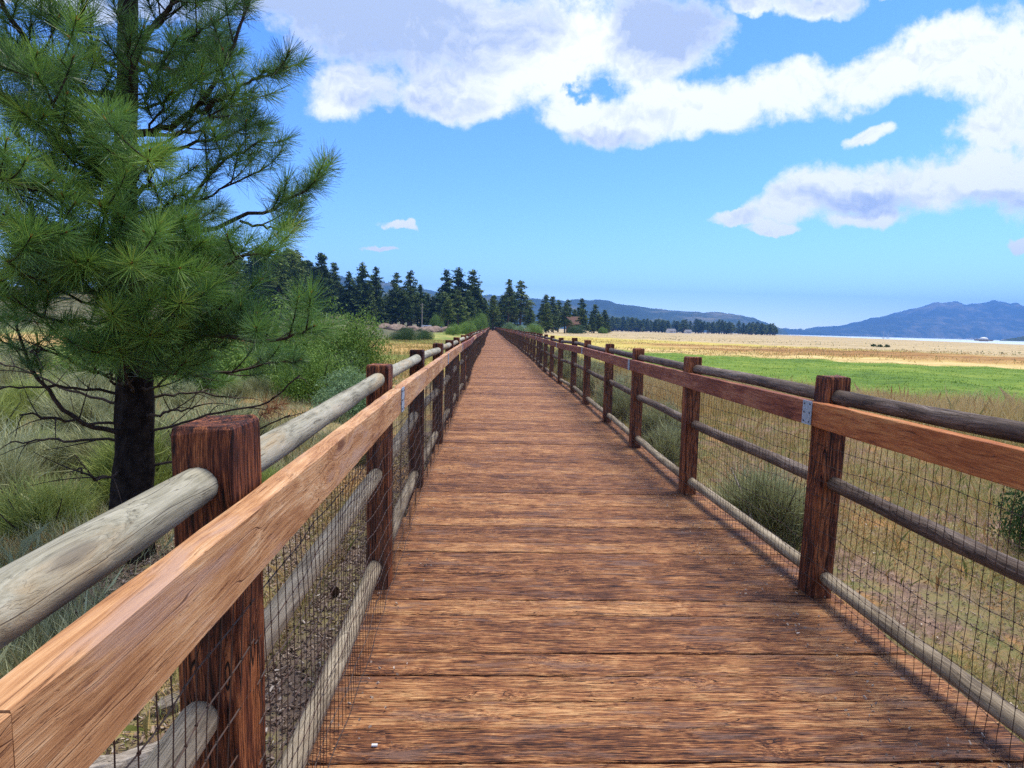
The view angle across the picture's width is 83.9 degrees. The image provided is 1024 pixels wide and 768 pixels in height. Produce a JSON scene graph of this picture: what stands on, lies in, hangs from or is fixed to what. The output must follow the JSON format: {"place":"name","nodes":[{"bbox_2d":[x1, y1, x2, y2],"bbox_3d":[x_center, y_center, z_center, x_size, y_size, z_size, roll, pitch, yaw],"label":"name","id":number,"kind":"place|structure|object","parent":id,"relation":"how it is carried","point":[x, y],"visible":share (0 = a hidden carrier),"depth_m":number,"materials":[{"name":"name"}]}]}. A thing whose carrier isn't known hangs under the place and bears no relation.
{"place":"outdoors","nodes":[
{"label":"outdoors","id":0,"kind":"place"},
{"bbox_2d":[0,286,1023,767],"bbox_3d":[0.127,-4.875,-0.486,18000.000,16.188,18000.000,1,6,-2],"label":"ground","id":1,"kind":"structure","parent":0,"point":[976,374],"depth_m":9.71,"materials":[{"name":"plant"}]},
{"bbox_2d":[0,388,33,436],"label":"sagebrush","id":2,"kind":"object","parent":1,"relation":"on","point":[8,411],"visible":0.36,"depth_m":9.93,"materials":[{"name":"green plant"}]},
{"bbox_2d":[0,342,36,385],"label":"sagebrush","id":3,"kind":"object","parent":1,"relation":"on","point":[6,375],"visible":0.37,"depth_m":16.17,"materials":[{"name":"green plant"}]},
{"bbox_2d":[0,372,64,418],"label":"sagebrush","id":4,"kind":"object","parent":1,"relation":"on","point":[12,392],"visible":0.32,"depth_m":11.91,"materials":[{"name":"green plant"}]},
{"bbox_2d":[0,369,67,401],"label":"sagebrush","id":5,"kind":"object","parent":1,"relation":"on","point":[49,383],"visible":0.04,"depth_m":13.07,"materials":[{"name":"green plant"}]},
{"bbox_2d":[0,412,69,500],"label":"sagebrush","id":6,"kind":"object","parent":1,"relation":"on","point":[8,463],"visible":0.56,"depth_m":6.51,"materials":[{"name":"green plant"}]},
{"bbox_2d":[14,367,72,387],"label":"sagebrush","id":7,"kind":"object","parent":1,"relation":"on","point":[53,377],"visible":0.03,"depth_m":14.52,"materials":[{"name":"green plant"}]},
{"bbox_2d":[0,414,92,483],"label":"sagebrush","id":8,"kind":"object","parent":1,"relation":"on","point":[33,448],"visible":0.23,"depth_m":7.20,"materials":[{"name":"green plant"}]},
{"bbox_2d":[0,454,110,545],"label":"rabbitbrush","id":9,"kind":"object","parent":1,"relation":"on","point":[14,513],"visible":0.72,"depth_m":5.51,"materials":[{"name":"green plant"}]},
{"bbox_2d":[1,370,114,436],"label":"sagebrush","id":10,"kind":"object","parent":1,"relation":"on","point":[69,405],"visible":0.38,"depth_m":10.02,"materials":[{"name":"green plant"}]},
{"bbox_2d":[46,363,114,402],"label":"sagebrush","id":11,"kind":"object","parent":1,"relation":"on","point":[95,380],"visible":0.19,"depth_m":14.10,"materials":[{"name":"green plant"}]},
{"bbox_2d":[40,317,162,376],"bbox_3d":[-13.285,-1.223,19.536,4.357,2.742,4.483,0,6,-19],"label":"willow bush","id":12,"kind":"object","parent":1,"relation":"on","point":[64,365],"visible":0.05,"depth_m":17.96,"materials":[{"name":"green plant"}]},
{"bbox_2d":[36,389,190,480],"bbox_3d":[-5.213,0.759,7.590,2.215,1.593,1.376,-1,6,-25],"label":"sagebrush","id":13,"kind":"object","parent":1,"relation":"on","point":[78,435],"visible":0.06,"depth_m":7.28,"materials":[{"name":"green plant"}]},
{"bbox_2d":[63,421,166,475],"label":"sagebrush","id":14,"kind":"object","parent":1,"relation":"on","point":[87,451],"visible":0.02,"depth_m":7.11,"materials":[{"name":"green plant"}]},
{"bbox_2d":[89,740,159,767],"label":"driftwood log","id":15,"kind":"object","parent":1,"relation":"on","point":[124,759],"visible":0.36,"depth_m":2.60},
{"bbox_2d":[61,396,196,512],"bbox_3d":[-4.178,0.807,6.500,1.613,1.489,1.972,-4,8,-44],"label":"sagebrush","id":16,"kind":"object","parent":1,"relation":"on","point":[102,465],"visible":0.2,"depth_m":6.28,"materials":[{"name":"green plant"}]},
{"bbox_2d":[48,378,210,482],"bbox_3d":[-5.017,0.722,7.710,1.439,1.665,2.316,3,6,17],"label":"sagebrush","id":17,"kind":"object","parent":1,"relation":"on","point":[91,451],"visible":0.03,"depth_m":7.20,"materials":[{"name":"green plant"}]},
{"bbox_2d":[155,690,179,715],"bbox_3d":[-1.765,1.752,3.274,0.101,0.122,0.496,-6,0,36],"label":"rock","id":18,"kind":"object","parent":1,"relation":"on","point":[167,703],"visible":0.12,"depth_m":3.09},
{"bbox_2d":[154,376,183,400],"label":"sagebrush","id":19,"kind":"object","parent":1,"relation":"on","point":[156,390],"visible":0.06,"depth_m":14.28,"materials":[{"name":"green plant"}]},
{"bbox_2d":[0,0,351,565],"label":"pine tree","id":20,"kind":"object","parent":1,"relation":"on","point":[114,278],"visible":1,"depth_m":4.03,"materials":[{"name":"green plant"}]},
{"bbox_2d":[0,383,363,678],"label":"scrub undergrowth","id":21,"kind":"object","parent":1,"relation":"on","point":[43,638],"visible":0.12,"depth_m":4.89,"materials":[{"name":"green plant"}]},
{"bbox_2d":[158,378,205,410],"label":"sagebrush","id":22,"kind":"object","parent":1,"relation":"on","point":[182,396],"visible":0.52,"depth_m":12.75,"materials":[{"name":"green plant"}]},
{"bbox_2d":[154,390,237,476],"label":"sagebrush","id":23,"kind":"object","parent":1,"relation":"on","point":[169,442],"visible":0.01,"depth_m":6.79,"materials":[{"name":"green plant"}]},
{"bbox_2d":[0,433,429,767],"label":"wood chips","id":24,"kind":"object","parent":1,"relation":"on","point":[166,725],"visible":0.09,"depth_m":4.20,"materials":[{"name":"wood"}]},
{"bbox_2d":[153,321,287,393],"bbox_3d":[-8.612,-0.966,16.763,4.025,2.957,3.934,0,6,-10],"label":"willow bush","id":25,"kind":"object","parent":1,"relation":"on","point":[237,360],"visible":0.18,"depth_m":15.84,"materials":[{"name":"green plant"}]},
{"bbox_2d":[165,382,278,435],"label":"sagebrush","id":26,"kind":"object","parent":1,"relation":"on","point":[264,430],"visible":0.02,"depth_m":8.31,"materials":[{"name":"green plant"}]},
{"bbox_2d":[0,367,444,754],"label":"scrub grass","id":27,"kind":"structure","parent":1,"relation":"on","point":[145,725],"depth_m":5.04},
{"bbox_2d":[209,244,249,303],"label":"pine tree","id":28,"kind":"object","parent":1,"relation":"on","point":[233,282],"visible":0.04,"depth_m":146.13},
{"bbox_2d":[215,371,257,399],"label":"sagebrush","id":29,"kind":"object","parent":1,"relation":"on","point":[246,388],"visible":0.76,"depth_m":14.47,"materials":[{"name":"green plant"}]},
{"bbox_2d":[242,255,267,303],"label":"pine tree","id":30,"kind":"object","parent":1,"relation":"on","point":[253,270],"visible":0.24,"depth_m":192.42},
{"bbox_2d":[242,375,275,396],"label":"sagebrush","id":31,"kind":"object","parent":1,"relation":"on","point":[254,382],"visible":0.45,"depth_m":15.40,"materials":[{"name":"green plant"}]},
{"bbox_2d":[261,462,282,482],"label":"rabbitbrush","id":32,"kind":"object","parent":1,"relation":"on","point":[270,473],"visible":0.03,"depth_m":6.49,"materials":[{"name":"green plant"}]},
{"bbox_2d":[259,253,296,319],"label":"pine tree","id":33,"kind":"object","parent":1,"relation":"on","point":[281,273],"visible":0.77,"depth_m":150.16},
{"bbox_2d":[261,255,300,316],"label":"pine tree","id":34,"kind":"object","parent":1,"relation":"on","point":[287,273],"visible":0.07,"depth_m":171.95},
{"bbox_2d":[281,266,310,316],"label":"pine tree","id":35,"kind":"object","parent":1,"relation":"on","point":[295,270],"visible":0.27,"depth_m":163.96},
{"bbox_2d":[237,292,355,380],"bbox_3d":[-7.796,-1.548,21.128,4.555,3.636,4.687,4,6,25],"label":"willow bush","id":36,"kind":"object","parent":1,"relation":"on","point":[293,337],"visible":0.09,"depth_m":19.99,"materials":[{"name":"green plant"}]},
{"bbox_2d":[286,252,313,306],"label":"pine tree","id":37,"kind":"object","parent":1,"relation":"on","point":[295,261],"visible":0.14,"depth_m":180.31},
{"bbox_2d":[269,338,365,403],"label":"willow bush","id":38,"kind":"object","parent":1,"relation":"on","point":[299,387],"visible":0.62,"depth_m":15.34,"materials":[{"name":"green plant"}]},
{"bbox_2d":[311,252,337,316],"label":"pine tree","id":39,"kind":"object","parent":1,"relation":"on","point":[321,266],"visible":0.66,"depth_m":208.89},
{"bbox_2d":[317,271,342,316],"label":"pine tree","id":40,"kind":"object","parent":1,"relation":"on","point":[329,277],"visible":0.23,"depth_m":217.24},
{"bbox_2d":[303,416,364,465],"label":"sagebrush","id":41,"kind":"object","parent":1,"relation":"on","point":[324,436],"visible":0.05,"depth_m":8.62,"materials":[{"name":"green plant"}]},
{"bbox_2d":[328,262,345,318],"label":"pine tree","id":42,"kind":"object","parent":1,"relation":"on","point":[334,266],"visible":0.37,"depth_m":219.35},
{"bbox_2d":[315,348,371,383],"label":"leafy shrub","id":43,"kind":"object","parent":1,"relation":"on","point":[346,358],"visible":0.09,"depth_m":18.05,"materials":[{"name":"green plant"}]},
{"bbox_2d":[302,296,394,376],"bbox_3d":[-5.975,-1.405,20.227,3.220,3.388,3.148,5,7,34],"label":"willow bush","id":44,"kind":"object","parent":1,"relation":"on","point":[358,342],"visible":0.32,"depth_m":19.81,"materials":[{"name":"green plant"}]},
{"bbox_2d":[302,366,398,422],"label":"pale bush","id":45,"kind":"object","parent":1,"relation":"on","point":[339,386],"visible":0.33,"depth_m":12.79,"materials":[{"name":"green plant"}]},
{"bbox_2d":[339,271,361,319],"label":"pine tree","id":46,"kind":"object","parent":1,"relation":"on","point":[346,294],"visible":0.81,"depth_m":219.36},
{"bbox_2d":[345,286,365,322],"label":"pine tree","id":47,"kind":"object","parent":1,"relation":"on","point":[358,298],"visible":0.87,"depth_m":220.25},
{"bbox_2d":[353,262,374,322],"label":"pine tree","id":48,"kind":"object","parent":1,"relation":"on","point":[365,291],"visible":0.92,"depth_m":223.90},
{"bbox_2d":[365,294,377,323],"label":"pine tree","id":49,"kind":"object","parent":1,"relation":"on","point":[371,304],"visible":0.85,"depth_m":216.94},
{"bbox_2d":[368,266,385,324],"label":"pine tree","id":50,"kind":"object","parent":1,"relation":"on","point":[376,283],"visible":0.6,"depth_m":229.57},
{"bbox_2d":[369,297,389,324],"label":"pine tree","id":51,"kind":"object","parent":1,"relation":"on","point":[380,304],"visible":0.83,"depth_m":222.80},
{"bbox_2d":[385,300,398,324],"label":"pine tree","id":52,"kind":"object","parent":1,"relation":"on","point":[391,313],"visible":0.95,"depth_m":233.32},
{"bbox_2d":[327,335,460,384],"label":"yellow grass","id":53,"kind":"structure","parent":1,"relation":"on","point":[427,347],"depth_m":46.91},
{"bbox_2d":[384,272,405,323],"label":"pine tree","id":54,"kind":"object","parent":1,"relation":"on","point":[395,296],"visible":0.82,"depth_m":234.69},
{"bbox_2d":[388,324,421,340],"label":"leafy shrub","id":55,"kind":"object","parent":1,"relation":"on","point":[402,334],"visible":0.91,"depth_m":73.63,"materials":[{"name":"green plant"}]},
{"bbox_2d":[400,296,415,325],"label":"pine tree","id":56,"kind":"object","parent":1,"relation":"on","point":[408,315],"visible":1,"depth_m":222.23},
{"bbox_2d":[395,270,424,325],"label":"pine tree","id":57,"kind":"object","parent":1,"relation":"on","point":[415,298],"visible":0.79,"depth_m":235.15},
{"bbox_2d":[411,284,429,327],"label":"pine tree","id":58,"kind":"object","parent":1,"relation":"on","point":[421,318],"visible":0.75,"depth_m":241.12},
{"bbox_2d":[414,328,434,339],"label":"leafy shrub","id":59,"kind":"object","parent":1,"relation":"on","point":[426,335],"visible":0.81,"depth_m":78.89,"materials":[{"name":"green plant"}]},
{"bbox_2d":[424,296,438,322],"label":"pine tree","id":60,"kind":"object","parent":1,"relation":"on","point":[431,308],"visible":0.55,"depth_m":247.92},
{"bbox_2d":[428,311,444,326],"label":"willow bush","id":61,"kind":"object","parent":1,"relation":"on","point":[433,320],"visible":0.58,"depth_m":226.49,"materials":[{"name":"green plant"}]},
{"bbox_2d":[435,292,449,325],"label":"pine tree","id":62,"kind":"object","parent":1,"relation":"on","point":[439,306],"visible":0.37,"depth_m":233.43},
{"bbox_2d":[433,269,455,325],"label":"pine tree","id":63,"kind":"object","parent":1,"relation":"on","point":[450,291],"visible":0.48,"depth_m":245.18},
{"bbox_2d":[439,297,456,327],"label":"pine tree","id":64,"kind":"object","parent":1,"relation":"on","point":[448,312],"visible":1,"depth_m":177.39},
{"bbox_2d":[443,322,462,334],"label":"willow bush","id":65,"kind":"object","parent":1,"relation":"on","point":[455,330],"visible":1,"depth_m":128.10,"materials":[{"name":"green plant"}]},
{"bbox_2d":[445,289,472,327],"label":"pine tree","id":66,"kind":"object","parent":1,"relation":"on","point":[458,305],"visible":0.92,"depth_m":219.31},
{"bbox_2d":[450,267,470,323],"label":"pine tree","id":67,"kind":"object","parent":1,"relation":"on","point":[459,285],"visible":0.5,"depth_m":249.95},
{"bbox_2d":[459,321,476,333],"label":"willow bush","id":68,"kind":"object","parent":1,"relation":"on","point":[467,328],"visible":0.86,"depth_m":148.25,"materials":[{"name":"green plant"}]},
{"bbox_2d":[463,290,476,322],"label":"pine tree","id":69,"kind":"object","parent":1,"relation":"on","point":[472,309],"visible":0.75,"depth_m":227.52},
{"bbox_2d":[462,269,488,320],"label":"pine tree","id":70,"kind":"object","parent":1,"relation":"on","point":[473,285],"visible":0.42,"depth_m":252.75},
{"bbox_2d":[470,310,488,330],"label":"willow bush","id":71,"kind":"object","parent":1,"relation":"on","point":[482,323],"visible":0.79,"depth_m":207.36,"materials":[{"name":"green plant"}]},
{"bbox_2d":[472,289,489,326],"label":"pine tree","id":72,"kind":"object","parent":1,"relation":"on","point":[477,298],"visible":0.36,"depth_m":251.82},
{"bbox_2d":[485,295,501,330],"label":"pine tree","id":73,"kind":"object","parent":1,"relation":"on","point":[492,318],"visible":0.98,"depth_m":225.55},
{"bbox_2d":[494,304,506,327],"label":"pine tree","id":74,"kind":"object","parent":1,"relation":"on","point":[501,322],"visible":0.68,"depth_m":267.09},
{"bbox_2d":[500,279,519,322],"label":"pine tree","id":75,"kind":"object","parent":1,"relation":"on","point":[510,292],"visible":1,"depth_m":266.81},
{"bbox_2d":[504,280,535,326],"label":"pine tree","id":76,"kind":"object","parent":1,"relation":"on","point":[523,299],"visible":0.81,"depth_m":271.47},
{"bbox_2d":[523,307,537,327],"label":"pine tree","id":77,"kind":"object","parent":1,"relation":"on","point":[530,317],"visible":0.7,"depth_m":249.62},
{"bbox_2d":[527,321,543,333],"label":"willow bush","id":78,"kind":"object","parent":1,"relation":"on","point":[536,329],"visible":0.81,"depth_m":188.01,"materials":[{"name":"green plant"}]},
{"bbox_2d":[536,294,554,331],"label":"pine tree","id":79,"kind":"object","parent":1,"relation":"on","point":[546,298],"visible":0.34,"depth_m":297.70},
{"bbox_2d":[538,303,554,332],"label":"pine tree","id":80,"kind":"object","parent":1,"relation":"on","point":[546,324],"visible":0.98,"depth_m":224.20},
{"bbox_2d":[548,296,562,331],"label":"pine tree","id":81,"kind":"object","parent":1,"relation":"on","point":[554,308],"visible":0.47,"depth_m":302.63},
{"bbox_2d":[556,302,573,332],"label":"pine tree","id":82,"kind":"object","parent":1,"relation":"on","point":[566,321],"visible":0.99,"depth_m":260.62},
{"bbox_2d":[555,353,582,380],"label":"sagebrush","id":83,"kind":"object","parent":1,"relation":"on","point":[568,366],"visible":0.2,"depth_m":23.42,"materials":[{"name":"green plant"}]},
{"bbox_2d":[565,325,585,333],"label":"leafy shrub","id":84,"kind":"object","parent":1,"relation":"on","point":[573,329],"visible":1,"depth_m":257.49,"materials":[{"name":"green plant"}]},
{"bbox_2d":[573,309,591,333],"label":"pine tree","id":85,"kind":"object","parent":1,"relation":"on","point":[582,317],"visible":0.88,"depth_m":265.13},
{"bbox_2d":[576,298,588,324],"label":"pine tree","id":86,"kind":"object","parent":1,"relation":"on","point":[582,304],"visible":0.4,"depth_m":316.26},
{"bbox_2d":[568,365,603,397],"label":"sagebrush","id":87,"kind":"object","parent":1,"relation":"on","point":[581,382],"visible":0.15,"depth_m":17.86,"materials":[{"name":"green plant"}]},
{"bbox_2d":[567,358,616,381],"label":"sagebrush","id":88,"kind":"object","parent":1,"relation":"on","point":[596,367],"visible":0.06,"depth_m":20.55,"materials":[{"name":"green plant"}]},
{"bbox_2d":[591,368,630,402],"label":"sagebrush","id":89,"kind":"object","parent":1,"relation":"on","point":[618,381],"visible":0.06,"depth_m":15.65,"materials":[{"name":"green plant"}]},
{"bbox_2d":[590,385,657,423],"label":"sagebrush","id":90,"kind":"object","parent":1,"relation":"on","point":[622,405],"visible":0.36,"depth_m":13.19,"materials":[{"name":"green plant"}]},
{"bbox_2d":[305,330,1023,767],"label":"boardwalk","id":91,"kind":"structure","parent":1,"relation":"on","point":[577,600],"depth_m":3.05,"materials":[{"name":"brown wood"}]},
{"bbox_2d":[0,327,489,767],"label":"boardwalk fence","id":92,"kind":"object","parent":91,"relation":"on","point":[81,691],"visible":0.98,"depth_m":1.25,"materials":[{"name":"brown wood"}]},
{"bbox_2d":[308,447,461,764],"bbox_3d":[-0.719,1.144,4.812,0.313,0.019,6.191,1,6,-2],"label":"deck debris","id":93,"kind":"object","parent":91,"relation":"on","point":[385,707],"visible":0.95,"depth_m":2.76,"materials":[{"name":"plant"}]},
{"bbox_2d":[495,327,1023,767],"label":"boardwalk fence","id":94,"kind":"object","parent":91,"relation":"on","point":[830,417],"visible":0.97,"depth_m":3.50,"materials":[{"name":"brown wood"}]},
{"bbox_2d":[598,431,1019,767],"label":"deck debris","id":95,"kind":"object","parent":91,"relation":"on","point":[909,728],"visible":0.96,"depth_m":3.02,"materials":[{"name":"plant"}]},
{"bbox_2d":[623,390,706,438],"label":"sagebrush","id":96,"kind":"object","parent":1,"relation":"on","point":[648,413],"visible":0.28,"depth_m":11.03,"materials":[{"name":"green plant"}]},
{"bbox_2d":[641,417,709,463],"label":"sagebrush","id":97,"kind":"object","parent":1,"relation":"on","point":[654,440],"visible":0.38,"depth_m":8.96,"materials":[{"name":"green plant"}]},
{"bbox_2d":[707,437,847,546],"bbox_3d":[2.693,1.139,6.194,1.218,1.238,1.825,-2,6,-29],"label":"sagebrush","id":98,"kind":"object","parent":1,"relation":"on","point":[763,502],"visible":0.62,"depth_m":5.97,"materials":[{"name":"green plant"}]},
{"bbox_2d":[542,355,1023,593],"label":"tall grass","id":99,"kind":"structure","parent":1,"relation":"on","point":[887,482],"depth_m":8.39,"materials":[{"name":"plant"}]},
{"bbox_2d":[555,337,1023,364],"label":"field grass","id":100,"kind":"structure","parent":1,"relation":"on","point":[772,348],"depth_m":70.12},
{"bbox_2d":[566,332,1020,354],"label":"shore scrub","id":101,"kind":"object","parent":1,"relation":"on","point":[786,342],"visible":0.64,"depth_m":149.42,"materials":[{"name":"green plant"}]},
{"bbox_2d":[577,367,1023,444],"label":"reeds","id":102,"kind":"object","parent":1,"relation":"on","point":[1010,408],"visible":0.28,"depth_m":14.86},
{"bbox_2d":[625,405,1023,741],"bbox_3d":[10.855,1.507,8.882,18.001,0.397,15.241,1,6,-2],"label":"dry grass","id":103,"kind":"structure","parent":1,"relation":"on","point":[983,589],"depth_m":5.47,"materials":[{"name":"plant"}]},
{"bbox_2d":[644,352,1023,402],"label":"meadow grass","id":104,"kind":"structure","parent":1,"relation":"on","point":[874,373],"depth_m":33.65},
{"bbox_2d":[697,450,1023,736],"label":"leaf litter","id":105,"kind":"object","parent":1,"relation":"on","point":[870,571],"visible":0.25,"depth_m":5.07,"materials":[{"name":"brown plant"}]},
{"bbox_2d":[986,486,1023,552],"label":"leafy shrub","id":106,"kind":"object","parent":1,"relation":"on","point":[1016,521],"visible":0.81,"depth_m":5.85,"materials":[{"name":"green plant"}]},
{"bbox_2d":[0,0,1023,329],"label":"sky","id":107,"kind":"structure","parent":0,"point":[790,164],"materials":[{"name":"blue"}]},
{"bbox_2d":[337,276,787,334],"bbox_3d":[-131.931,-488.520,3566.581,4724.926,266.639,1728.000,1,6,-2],"label":"mountain","id":108,"kind":"structure","parent":0,"point":[625,311],"depth_m":3134.32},
{"bbox_2d":[781,328,882,336],"bbox_3d":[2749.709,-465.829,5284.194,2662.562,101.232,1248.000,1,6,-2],"label":"mountain","id":109,"kind":"structure","parent":0,"point":[800,331],"depth_m":4785.00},
{"bbox_2d":[797,335,1023,344],"bbox_3d":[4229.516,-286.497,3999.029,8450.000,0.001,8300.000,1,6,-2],"label":"lake water","id":110,"kind":"structure","parent":0,"point":[971,341],"depth_m":877.86,"materials":[{"name":"white liquid"}]},
{"bbox_2d":[805,300,1023,339],"bbox_3d":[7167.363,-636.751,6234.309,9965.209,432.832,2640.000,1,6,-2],"label":"mountain","id":111,"kind":"structure","parent":0,"point":[993,320],"depth_m":5139.11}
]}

